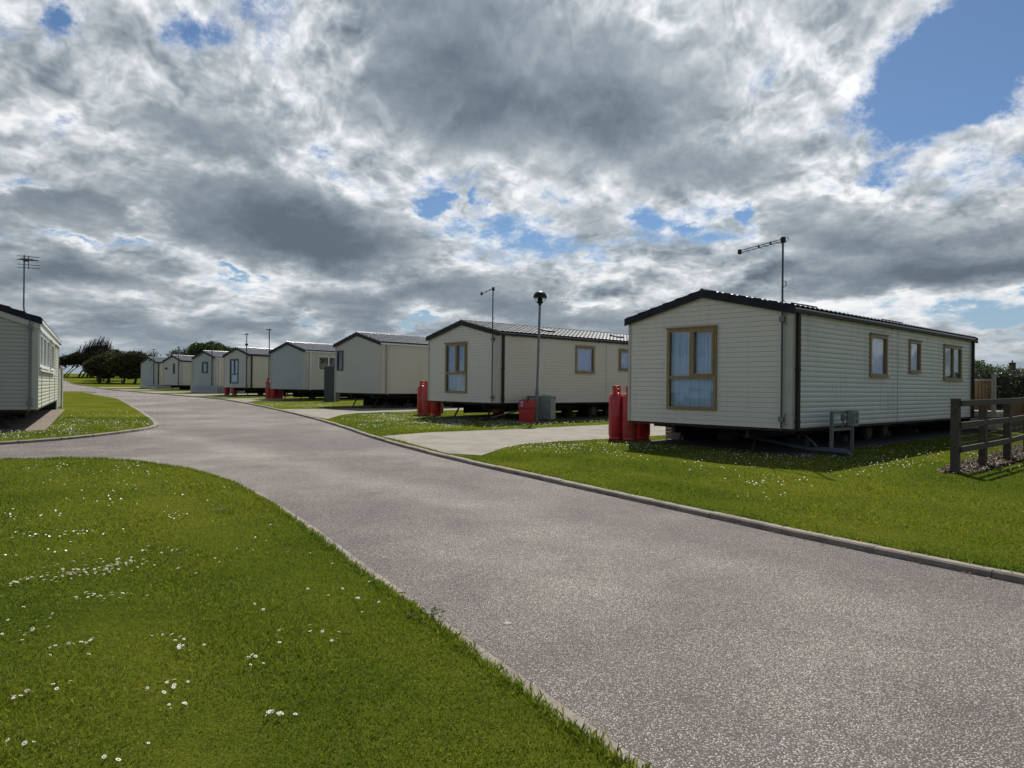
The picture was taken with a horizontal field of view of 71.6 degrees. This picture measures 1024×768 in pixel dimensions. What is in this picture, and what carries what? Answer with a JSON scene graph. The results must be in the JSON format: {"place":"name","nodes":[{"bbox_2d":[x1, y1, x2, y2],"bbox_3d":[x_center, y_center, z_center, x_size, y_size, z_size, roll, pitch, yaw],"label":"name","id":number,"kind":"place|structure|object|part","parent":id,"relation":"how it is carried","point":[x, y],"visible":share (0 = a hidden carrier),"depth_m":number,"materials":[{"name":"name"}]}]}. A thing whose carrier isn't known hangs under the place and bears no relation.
{"place":"outdoors","nodes":[
{"label":"outdoors","id":0,"kind":"place"},
{"bbox_2d":[0,391,151,440],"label":"lawn","id":1,"kind":"structure","parent":0,"point":[76,403],"depth_m":27.18,"materials":[{"name":"green plant"}]},
{"bbox_2d":[0,409,64,430],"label":"concrete pad","id":2,"kind":"object","parent":1,"relation":"on","point":[40,420],"visible":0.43,"depth_m":21.08,"materials":[{"name":"grey concrete"}]},
{"bbox_2d":[0,255,61,428],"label":"static caravan","id":3,"kind":"object","parent":2,"relation":"on","point":[30,344],"visible":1,"depth_m":17.99,"materials":[{"name":"grey plastic"}]},
{"bbox_2d":[39,331,44,368],"bbox_3d":[-12.547,-0.894,18.795,0.245,0.970,1.150,1,0,-30],"label":"window","id":4,"kind":"structure","parent":3,"relation":"in","point":[41,333],"depth_m":18.68,"materials":[{"name":"white plastic"}]},
{"bbox_2d":[43,334,47,369],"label":"window","id":5,"kind":"structure","parent":3,"relation":"in","point":[45,336],"depth_m":20.51,"materials":[{"name":"white plastic"}]},
{"bbox_2d":[46,337,50,370],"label":"window","id":6,"kind":"structure","parent":3,"relation":"in","point":[48,339],"depth_m":21.93,"materials":[{"name":"white plastic"}]},
{"bbox_2d":[50,341,55,371],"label":"window","id":7,"kind":"structure","parent":3,"relation":"in","point":[52,344],"depth_m":23.46,"materials":[{"name":"white plastic"}]},
{"bbox_2d":[56,368,63,408],"bbox_3d":[-18.722,0.166,29.303,0.140,1.700,0.860,1,0,-18],"label":"fence panel","id":8,"kind":"object","parent":1,"relation":"on","point":[59,403],"visible":0.52,"depth_m":29.52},
{"bbox_2d":[63,374,140,378],"bbox_3d":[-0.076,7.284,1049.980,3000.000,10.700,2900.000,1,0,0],"label":"ground","id":9,"kind":"structure","parent":0,"point":[115,377],"depth_m":137.07,"materials":[{"name":"green plant"}]},
{"bbox_2d":[0,391,157,444],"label":"kerb","id":10,"kind":"structure","parent":9,"relation":"on","point":[155,424],"depth_m":16.89,"materials":[{"name":"concrete"}]},
{"bbox_2d":[37,458,652,767],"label":"kerb","id":11,"kind":"structure","parent":9,"relation":"on","point":[572,716],"depth_m":3.59,"materials":[{"name":"concrete"}]},
{"bbox_2d":[63,379,1023,583],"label":"kerb","id":12,"kind":"structure","parent":9,"relation":"on","point":[1005,575],"depth_m":7.37,"materials":[{"name":"concrete"}]},
{"bbox_2d":[1009,360,1023,374],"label":"cottage","id":13,"kind":"structure","parent":9,"relation":"on","point":[1014,366],"depth_m":140.31,"materials":[{"name":"brown brick"}]},
{"bbox_2d":[99,387,139,387],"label":"path","id":14,"kind":"structure","parent":0,"point":[119,387],"depth_m":75.87,"materials":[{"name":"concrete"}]},
{"bbox_2d":[140,349,174,388],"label":"static caravan","id":15,"kind":"object","parent":14,"relation":"on","point":[151,372],"visible":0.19,"depth_m":73.66,"materials":[{"name":"plastic"}]},
{"bbox_2d":[111,389,204,390],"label":"path","id":16,"kind":"structure","parent":0,"point":[152,389],"depth_m":67.46,"materials":[{"name":"concrete"}]},
{"bbox_2d":[162,346,194,389],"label":"static caravan","id":17,"kind":"object","parent":16,"relation":"on","point":[178,371],"visible":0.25,"depth_m":67.74,"materials":[{"name":"plastic"}]},
{"bbox_2d":[137,391,193,392],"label":"path","id":18,"kind":"structure","parent":0,"point":[167,391],"depth_m":59.29,"materials":[{"name":"concrete"}]},
{"bbox_2d":[191,341,244,392],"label":"static caravan","id":19,"kind":"object","parent":18,"relation":"on","point":[208,371],"visible":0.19,"depth_m":56.97,"materials":[{"name":"plastic"}]},
{"bbox_2d":[202,362,207,372],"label":"window","id":20,"kind":"structure","parent":19,"relation":"in","point":[205,370],"depth_m":57.41,"materials":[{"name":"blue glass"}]},
{"bbox_2d":[174,394,292,395],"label":"path","id":21,"kind":"structure","parent":0,"point":[215,394],"depth_m":51.93,"materials":[{"name":"concrete"}]},
{"bbox_2d":[224,387,229,394],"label":"gas cylinder","id":22,"kind":"object","parent":21,"relation":"on","point":[226,391],"visible":0.33,"depth_m":52.08,"materials":[{"name":"red paint"}]},
{"bbox_2d":[229,398,362,401],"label":"path","id":23,"kind":"structure","parent":0,"point":[249,399],"depth_m":43.07,"materials":[{"name":"concrete"}]},
{"bbox_2d":[282,407,462,418],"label":"path","id":24,"kind":"structure","parent":0,"point":[325,413],"depth_m":29.57,"materials":[{"name":"concrete"}]},
{"bbox_2d":[0,411,1023,767],"bbox_3d":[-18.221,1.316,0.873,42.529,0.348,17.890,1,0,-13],"label":"lawn","id":25,"kind":"structure","parent":0,"point":[232,756],"depth_m":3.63,"materials":[{"name":"green plant"}]},
{"bbox_2d":[407,606,445,617],"bbox_3d":[-0.524,1.402,4.356,0.244,0.052,0.151,1,0,0],"label":"weed","id":26,"kind":"object","parent":25,"relation":"on","point":[435,610],"visible":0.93,"depth_m":4.37,"materials":[{"name":"green plant"}]},
{"bbox_2d":[0,397,1010,554],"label":"daisies","id":27,"kind":"object","parent":25,"relation":"on","point":[449,425],"visible":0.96,"depth_m":15.08,"materials":[{"name":"white plant"}]},
{"bbox_2d":[0,380,1023,767],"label":"road","id":28,"kind":"structure","parent":0,"point":[658,636],"depth_m":4.79,"materials":[{"name":"grey asphalt"}]},
{"bbox_2d":[0,0,1023,373],"label":"sky","id":29,"kind":"structure","parent":0,"point":[373,166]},
{"bbox_2d":[383,424,665,455],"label":"path","id":30,"kind":"structure","parent":0,"point":[480,442],"depth_m":17.20,"materials":[{"name":"concrete"}]},
{"bbox_2d":[63,376,1023,571],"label":"lawn","id":31,"kind":"structure","parent":0,"point":[93,381],"depth_m":10.79,"materials":[{"name":"green plant"}]},
{"bbox_2d":[59,351,88,376],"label":"windswept tree","id":32,"kind":"object","parent":31,"relation":"on","point":[68,360],"visible":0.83,"depth_m":117.05,"materials":[{"name":"green plant"}]},
{"bbox_2d":[76,336,113,376],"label":"windswept tree","id":33,"kind":"object","parent":31,"relation":"on","point":[90,348],"visible":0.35,"depth_m":118.44,"materials":[{"name":"green plant"}]},
{"bbox_2d":[82,352,117,382],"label":"windswept tree","id":34,"kind":"object","parent":31,"relation":"on","point":[93,366],"visible":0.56,"depth_m":100.19,"materials":[{"name":"green plant"}]},
{"bbox_2d":[77,349,125,376],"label":"windswept tree","id":35,"kind":"object","parent":31,"relation":"on","point":[95,352],"visible":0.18,"depth_m":117.02,"materials":[{"name":"green plant"}]},
{"bbox_2d":[96,351,120,379],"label":"windswept tree","id":36,"kind":"object","parent":31,"relation":"on","point":[112,352],"visible":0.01,"depth_m":107.54,"materials":[{"name":"green plant"}]},
{"bbox_2d":[102,350,160,383],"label":"windswept tree","id":37,"kind":"object","parent":31,"relation":"on","point":[127,364],"visible":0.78,"depth_m":98.64,"materials":[{"name":"green plant"}]},
{"bbox_2d":[164,347,189,356],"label":"twiggy tree","id":38,"kind":"object","parent":31,"relation":"on","point":[175,352],"visible":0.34,"depth_m":81.87,"materials":[{"name":"green plant"}]},
{"bbox_2d":[188,341,233,355],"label":"leafy tree","id":39,"kind":"object","parent":31,"relation":"on","point":[196,348],"visible":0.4,"depth_m":79.28,"materials":[{"name":"green plant"}]},
{"bbox_2d":[241,395,292,395],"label":"concrete pad","id":40,"kind":"object","parent":31,"relation":"on","point":[263,395],"visible":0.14,"depth_m":51.13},
{"bbox_2d":[223,333,285,395],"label":"static caravan","id":41,"kind":"object","parent":40,"relation":"on","point":[246,369],"visible":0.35,"depth_m":50.33,"materials":[{"name":"plastic"}]},
{"bbox_2d":[229,359,238,383],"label":"window","id":42,"kind":"structure","parent":41,"relation":"in","point":[235,366],"depth_m":50.95,"materials":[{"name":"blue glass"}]},
{"bbox_2d":[265,378,270,397],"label":"gas cylinder","id":43,"kind":"object","parent":31,"relation":"on","point":[267,393],"visible":0.7,"depth_m":44.97,"materials":[{"name":"red paint"}]},
{"bbox_2d":[271,390,276,398],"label":"gas cylinder","id":44,"kind":"object","parent":31,"relation":"on","point":[273,394],"visible":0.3,"depth_m":44.71,"materials":[{"name":"red paint"}]},
{"bbox_2d":[277,390,282,397],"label":"gas cylinder","id":45,"kind":"object","parent":31,"relation":"on","point":[279,393],"visible":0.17,"depth_m":45.03,"materials":[{"name":"red paint"}]},
{"bbox_2d":[323,366,339,401],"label":"metal locker","id":46,"kind":"object","parent":31,"relation":"on","point":[330,395],"visible":0.81,"depth_m":40.48,"materials":[{"name":"metal"}]},
{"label":"door","id":47,"kind":"part","parent":46,"relation":"part of","materials":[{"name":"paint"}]},
{"bbox_2d":[351,403,450,407],"bbox_3d":[-3.394,1.115,37.124,3.800,0.150,10.250,0,0,44],"label":"concrete pad","id":48,"kind":"object","parent":31,"relation":"on","point":[401,405],"visible":0.21,"depth_m":34.61,"materials":[{"name":"grey concrete"}]},
{"bbox_2d":[333,331,445,407],"bbox_3d":[-3.550,-0.611,37.057,3.954,3.595,10.776,0,0,44],"label":"static caravan","id":49,"kind":"object","parent":48,"relation":"on","point":[374,369],"visible":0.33,"depth_m":33.18,"materials":[{"name":"plastic"}]},
{"bbox_2d":[337,351,343,370],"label":"window","id":50,"kind":"structure","parent":49,"relation":"in","point":[338,352],"depth_m":34.40,"materials":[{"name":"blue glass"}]},
{"bbox_2d":[417,381,424,414],"bbox_3d":[-3.465,0.535,27.375,0.378,1.296,0.378,1,0,-23],"label":"gas cylinder","id":51,"kind":"object","parent":31,"relation":"on","point":[419,399],"visible":0.7,"depth_m":27.22,"materials":[{"name":"red paint"}]},
{"bbox_2d":[422,381,431,415],"bbox_3d":[-3.216,0.541,26.900,0.378,1.296,0.378,1,0,-19],"label":"gas cylinder","id":52,"kind":"object","parent":31,"relation":"on","point":[426,407],"visible":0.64,"depth_m":26.74,"materials":[{"name":"red paint"}]},
{"bbox_2d":[432,402,441,415],"bbox_3d":[-2.827,0.548,26.658,0.378,1.296,0.378,1,0,-36],"label":"gas cylinder","id":53,"kind":"object","parent":31,"relation":"on","point":[436,408],"visible":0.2,"depth_m":26.50,"materials":[{"name":"red paint"}]},
{"bbox_2d":[439,411,608,421],"bbox_3d":[2.625,1.250,28.413,10.900,0.153,4.000,1,0,-42],"label":"concrete pad","id":54,"kind":"object","parent":31,"relation":"on","point":[584,416],"visible":0.29,"depth_m":26.48,"materials":[{"name":"grey concrete"}]},
{"bbox_2d":[489,409,504,412],"bbox_3d":[-0.570,0.923,26.770,0.510,0.300,0.342,0,0,37],"label":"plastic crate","id":55,"kind":"object","parent":54,"relation":"on","point":[498,410],"visible":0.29,"depth_m":26.68,"materials":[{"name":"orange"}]},
{"bbox_2d":[490,410,518,417],"bbox_3d":[-0.233,1.055,24.850,1.255,0.320,0.160,0,0,40],"label":"timber board","id":56,"kind":"object","parent":54,"relation":"on","point":[505,414],"visible":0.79,"depth_m":24.76,"materials":[{"name":"brown wood"}]},
{"bbox_2d":[426,287,627,420],"bbox_3d":[2.464,-0.904,28.356,11.438,4.447,4.154,1,0,-42],"label":"static caravan","id":57,"kind":"object","parent":54,"relation":"on","point":[474,366],"visible":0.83,"depth_m":24.99,"materials":[{"name":"plastic"}]},
{"bbox_2d":[444,342,467,392],"bbox_3d":[-1.926,-0.571,24.874,0.215,1.768,1.275,1,0,-42],"label":"window","id":58,"kind":"structure","parent":57,"relation":"in","point":[458,352],"depth_m":24.91,"materials":[{"name":"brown wood"}]},
{"bbox_2d":[575,345,595,373],"bbox_3d":[2.635,-0.883,25.904,1.050,1.000,0.223,1,0,-42],"label":"window","id":59,"kind":"structure","parent":57,"relation":"in","point":[583,354],"depth_m":26.01,"materials":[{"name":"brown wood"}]},
{"bbox_2d":[618,349,627,370],"bbox_3d":[4.348,-0.919,27.426,0.830,0.840,0.223,1,0,-42],"label":"window","id":60,"kind":"structure","parent":57,"relation":"in","point":[623,353],"depth_m":27.43,"materials":[{"name":"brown wood"}]},
{"bbox_2d":[518,399,536,422],"bbox_3d":[0.500,0.879,23.185,0.600,0.765,0.485,1,0,4],"label":"fire point box","id":61,"kind":"object","parent":31,"relation":"on","point":[527,410],"visible":0.98,"depth_m":22.98,"materials":[{"name":"red paint"}]},
{"bbox_2d":[533,291,546,421],"bbox_3d":[0.868,-0.886,23.553,0.464,4.412,0.464,2,0,0],"label":"lamp post","id":62,"kind":"object","parent":31,"relation":"on","point":[539,296],"visible":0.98,"depth_m":23.52,"materials":[{"name":"grey metal"}]},
{"bbox_2d":[538,396,555,421],"bbox_3d":[1.178,0.835,23.770,0.595,0.865,0.450,1,0,25],"label":"electric cabinet","id":63,"kind":"object","parent":31,"relation":"on","point":[546,407],"visible":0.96,"depth_m":23.60,"materials":[{"name":"grey metal"}]},
{"bbox_3d":[1.061,0.790,23.595,0.460,0.690,0.035,1,0,25],"label":"door","id":64,"kind":"part","parent":63,"relation":"part of","materials":[{"name":"black plastic"}]},
{"bbox_2d":[608,385,622,439],"bbox_3d":[2.501,0.683,16.994,0.378,1.296,0.378,1,0,-11],"label":"gas cylinder","id":65,"kind":"object","parent":31,"relation":"on","point":[615,415],"visible":0.94,"depth_m":16.83,"materials":[{"name":"red paint"}]},
{"bbox_2d":[622,386,637,440],"bbox_3d":[2.795,0.688,16.788,0.378,1.296,0.378,1,0,-9],"label":"gas cylinder","id":66,"kind":"object","parent":31,"relation":"on","point":[629,431],"visible":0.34,"depth_m":16.65,"materials":[{"name":"red paint"}]},
{"bbox_2d":[637,423,649,439],"bbox_3d":[3.153,0.689,17.152,0.378,1.296,0.378,0,0,33],"label":"gas cylinder","id":67,"kind":"object","parent":31,"relation":"on","point":[643,431],"visible":0.21,"depth_m":16.98,"materials":[{"name":"red paint"}]},
{"bbox_2d":[717,430,851,456],"bbox_3d":[5.542,1.260,15.380,0.665,0.390,3.843,1,0,-25],"label":"drain pipe","id":68,"kind":"object","parent":31,"relation":"on","point":[838,451],"visible":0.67,"depth_m":14.21,"materials":[{"name":"grey plastic"}]},
{"bbox_2d":[640,427,973,456],"bbox_3d":[8.350,1.390,18.759,10.900,0.153,3.930,1,0,-42],"label":"concrete pad","id":69,"kind":"object","parent":31,"relation":"on","point":[819,439],"visible":0.43,"depth_m":16.86,"materials":[{"name":"grey concrete"}]},
{"bbox_2d":[665,427,683,439],"bbox_3d":[4.043,1.098,17.176,0.420,0.455,0.540,1,0,-42],"label":"mounting step","id":70,"kind":"object","parent":69,"relation":"on","point":[668,433],"visible":0.38,"depth_m":17.12,"materials":[{"name":"grey wood"}]},
{"bbox_2d":[624,237,977,451],"bbox_3d":[8.188,-0.652,18.699,11.438,4.224,4.084,1,0,-42],"label":"static caravan","id":71,"kind":"object","parent":69,"relation":"on","point":[704,362],"visible":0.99,"depth_m":15.21,"materials":[{"name":"plastic"}]},
{"bbox_2d":[665,325,717,410],"bbox_3d":[3.852,-0.337,15.153,0.215,1.768,1.275,1,0,-42],"label":"window","id":72,"kind":"structure","parent":71,"relation":"in","point":[693,384],"depth_m":15.16,"materials":[{"name":"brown wood"}]},
{"bbox_2d":[795,431,816,446],"bbox_3d":[6.041,1.121,14.767,0.082,0.252,1.588,1,0,5],"label":"hose","id":73,"kind":"object","parent":71,"relation":"attached to","point":[809,439],"visible":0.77,"depth_m":14.40,"materials":[{"name":"grey"}]},
{"bbox_2d":[869,332,889,377],"bbox_3d":[8.357,-0.649,16.277,1.050,1.000,0.223,1,0,-42],"label":"window","id":74,"kind":"structure","parent":71,"relation":"in","point":[875,349],"depth_m":16.39,"materials":[{"name":"brown wood"}]},
{"bbox_2d":[908,339,922,373],"bbox_3d":[10.057,-0.686,17.812,0.830,0.840,0.223,1,0,-42],"label":"window","id":75,"kind":"structure","parent":71,"relation":"in","point":[912,342],"depth_m":17.96,"materials":[{"name":"brown wood"}]},
{"bbox_2d":[943,344,963,380],"bbox_3d":[12.207,-0.581,19.771,1.550,0.990,0.245,1,0,-42],"label":"window","id":76,"kind":"structure","parent":71,"relation":"in","point":[953,371],"depth_m":19.81,"materials":[{"name":"brown wood"}]},
{"bbox_2d":[829,410,858,454],"bbox_3d":[6.660,0.966,14.185,1.006,0.880,0.183,1,0,-42],"label":"meter stand","id":77,"kind":"object","parent":31,"relation":"on","point":[852,418],"visible":0.99,"depth_m":14.29,"materials":[{"name":"metal"}]},
{"bbox_2d":[937,444,1023,473],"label":"bark chips","id":78,"kind":"object","parent":31,"relation":"on","point":[1014,455],"visible":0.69,"depth_m":12.75,"materials":[{"name":"brown wood"}]},
{"bbox_2d":[970,374,1002,431],"bbox_3d":[13.912,0.550,22.738,2.140,1.710,3.235,1,0,-42],"label":"fence panel","id":79,"kind":"object","parent":31,"relation":"on","point":[992,412],"visible":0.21,"depth_m":21.06,"materials":[{"name":"brown wood"}]},
{"bbox_2d":[950,397,1023,472],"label":"rail fence","id":80,"kind":"object","parent":31,"relation":"on","point":[983,422],"visible":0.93,"depth_m":12.32,"materials":[{"name":"brown wood"}]},
{"bbox_2d":[975,360,1008,376],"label":"leafy tree","id":81,"kind":"object","parent":31,"relation":"on","point":[981,365],"visible":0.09,"depth_m":44.39,"materials":[{"name":"green plant"}]},
{"bbox_2d":[974,364,1023,417],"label":"hedge","id":82,"kind":"object","parent":31,"relation":"on","point":[1008,386],"visible":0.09,"depth_m":28.47,"materials":[{"name":"green plant"}]},
{"bbox_2d":[1012,403,1022,431],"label":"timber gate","id":83,"kind":"structure","parent":31,"relation":"on","point":[1017,409],"depth_m":21.33,"materials":[{"name":"brown wood"}]},
{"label":"concrete pad","id":84,"kind":"structure","parent":31,"relation":"on","visible":0},
{"bbox_2d":[266,329,355,399],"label":"static caravan","id":85,"kind":"object","parent":84,"relation":"on","point":[296,369],"visible":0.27,"depth_m":43.06,"materials":[{"name":"plastic"}]},
{"bbox_2d":[318,355,334,370],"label":"window","id":86,"kind":"structure","parent":85,"relation":"in","point":[328,357],"depth_m":42.87,"materials":[{"name":"white plastic"}]}
]}

